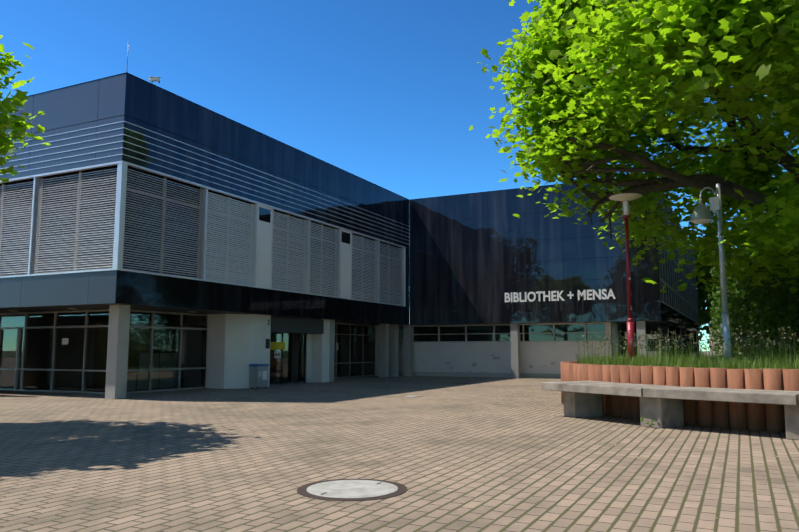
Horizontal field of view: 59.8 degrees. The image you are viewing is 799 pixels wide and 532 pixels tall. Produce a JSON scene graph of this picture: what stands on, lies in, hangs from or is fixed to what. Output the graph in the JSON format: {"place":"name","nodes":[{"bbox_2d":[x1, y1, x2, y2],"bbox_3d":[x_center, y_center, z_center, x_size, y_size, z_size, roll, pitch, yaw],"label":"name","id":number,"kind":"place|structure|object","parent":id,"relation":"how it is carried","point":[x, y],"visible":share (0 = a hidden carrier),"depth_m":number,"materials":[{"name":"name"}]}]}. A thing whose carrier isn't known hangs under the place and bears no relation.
{"place":"outdoors","nodes":[
{"label":"outdoors","id":0,"kind":"place"},
{"bbox_2d":[0,351,798,531],"bbox_3d":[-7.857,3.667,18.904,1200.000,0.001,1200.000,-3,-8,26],"label":"ground","id":1,"kind":"structure","parent":0,"point":[167,461],"depth_m":8.52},
{"bbox_2d":[0,42,408,398],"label":"block","id":2,"kind":"structure","parent":1,"relation":"on","point":[154,238],"depth_m":22.96,"materials":[{"name":"black"}]},
{"bbox_2d":[249,364,268,388],"bbox_3d":[-5.077,3.969,25.044,0.390,0.865,0.650,-3,-8,26],"label":"litter bin","id":3,"kind":"object","parent":1,"relation":"on","point":[258,375],"visible":1,"depth_m":24.82,"materials":[{"name":"grey"}]},
{"bbox_2d":[297,479,406,500],"bbox_3d":[-0.471,2.227,6.946,1.100,0.012,1.100,-3,-8,26],"label":"manhole cover","id":4,"kind":"object","parent":1,"relation":"on","point":[352,489],"visible":0.96,"depth_m":6.89,"materials":[{"name":"concrete"}]},
{"bbox_2d":[378,176,698,377],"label":"block","id":5,"kind":"structure","parent":1,"relation":"on","point":[474,258],"depth_m":34.38,"materials":[{"name":"black"}]},
{"bbox_2d":[399,299,613,377],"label":"facade streaks","id":6,"kind":"object","parent":5,"relation":"attached to","point":[484,374],"visible":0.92,"depth_m":35.05,"materials":[{"name":"grey"}]},
{"bbox_2d":[505,289,615,301],"bbox_3d":[7.525,1.411,32.946,5.260,0.490,0.008,-3,-8,26],"label":"sign text","id":7,"kind":"object","parent":5,"relation":"attached to","point":[583,294],"visible":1,"depth_m":32.96,"materials":[{"name":"white"}]},
{"bbox_2d":[640,415,664,424],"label":"planter weeds","id":8,"kind":"object","parent":1,"relation":"on","point":[641,419],"visible":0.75,"depth_m":12.39,"materials":[{"name":"green plant"}]},
{"bbox_2d":[541,381,798,439],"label":"planter bench","id":9,"kind":"object","parent":1,"relation":"on","point":[662,403],"visible":1,"depth_m":12.44,"materials":[{"name":"grey concrete"}]},
{"bbox_2d":[560,360,798,431],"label":"planter","id":10,"kind":"object","parent":1,"relation":"on","point":[751,416],"visible":0.46,"depth_m":12.69,"materials":[{"name":"ceramic"}]},
{"bbox_2d":[609,193,641,360],"bbox_3d":[6.003,0.320,18.201,0.860,4.580,0.860,-3,-8,26],"label":"red lamp","id":11,"kind":"object","parent":10,"relation":"on","point":[625,198],"visible":0.96,"depth_m":18.16,"materials":[{"name":"red metal"}]},
{"bbox_2d":[576,327,798,350],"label":"wildflowers","id":12,"kind":"object","parent":10,"relation":"in","point":[733,342],"visible":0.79,"depth_m":16.93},
{"bbox_2d":[690,183,731,360],"bbox_3d":[7.405,0.183,16.596,0.976,4.470,0.504,5,-9,-37],"label":"street lamp","id":13,"kind":"object","parent":10,"relation":"on","point":[701,213],"visible":0.96,"depth_m":16.64,"materials":[{"name":"grey metal"}]},
{"bbox_2d":[687,233,747,340],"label":"tree","id":14,"kind":"object","parent":1,"relation":"on","point":[701,312],"depth_m":60.23,"materials":[{"name":"green plant"}]},
{"bbox_2d":[695,250,761,354],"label":"tree","id":15,"kind":"object","parent":1,"relation":"on","point":[705,323],"depth_m":66.61,"materials":[{"name":"green plant"}]},
{"bbox_2d":[707,216,798,358],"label":"bush","id":16,"kind":"object","parent":1,"relation":"on","point":[788,305],"depth_m":24.11,"materials":[{"name":"green plant"}]},
{"bbox_3d":[-10.019,-1.022,10.840,5.027,7.392,4.174,-3,-8,26],"label":"tree wood","id":17,"kind":"object","parent":1,"relation":"on","visible":0},
{"bbox_2d":[0,35,51,182],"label":"tree","id":18,"kind":"object","parent":17,"relation":"attached to","point":[17,124],"visible":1,"depth_m":12.84,"materials":[{"name":"green plant"}]},
{"bbox_2d":[0,0,798,350],"label":"sky","id":19,"kind":"structure","parent":0,"point":[389,94],"materials":[{"name":"blue"}]},
{"bbox_2d":[469,0,798,300],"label":"maple","id":20,"kind":"object","parent":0,"point":[605,52],"depth_m":17.61,"materials":[{"name":"green plant"}]},
{"bbox_2d":[575,334,798,368],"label":"planter grass","id":21,"kind":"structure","parent":0,"point":[766,360],"depth_m":15.58,"materials":[{"name":"green plant"}]},
{"label":"lawn ground","id":22,"kind":"structure","parent":0,"visible":0},
{"bbox_2d":[709,318,760,358],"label":"cream house","id":23,"kind":"structure","parent":22,"relation":"on","point":[722,339],"depth_m":83.12,"materials":[{"name":"beige"}]},
{"bbox_2d":[709,219,784,319],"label":"tree","id":24,"kind":"object","parent":22,"relation":"on","point":[741,268],"depth_m":51.56,"materials":[{"name":"green plant"}]}
]}

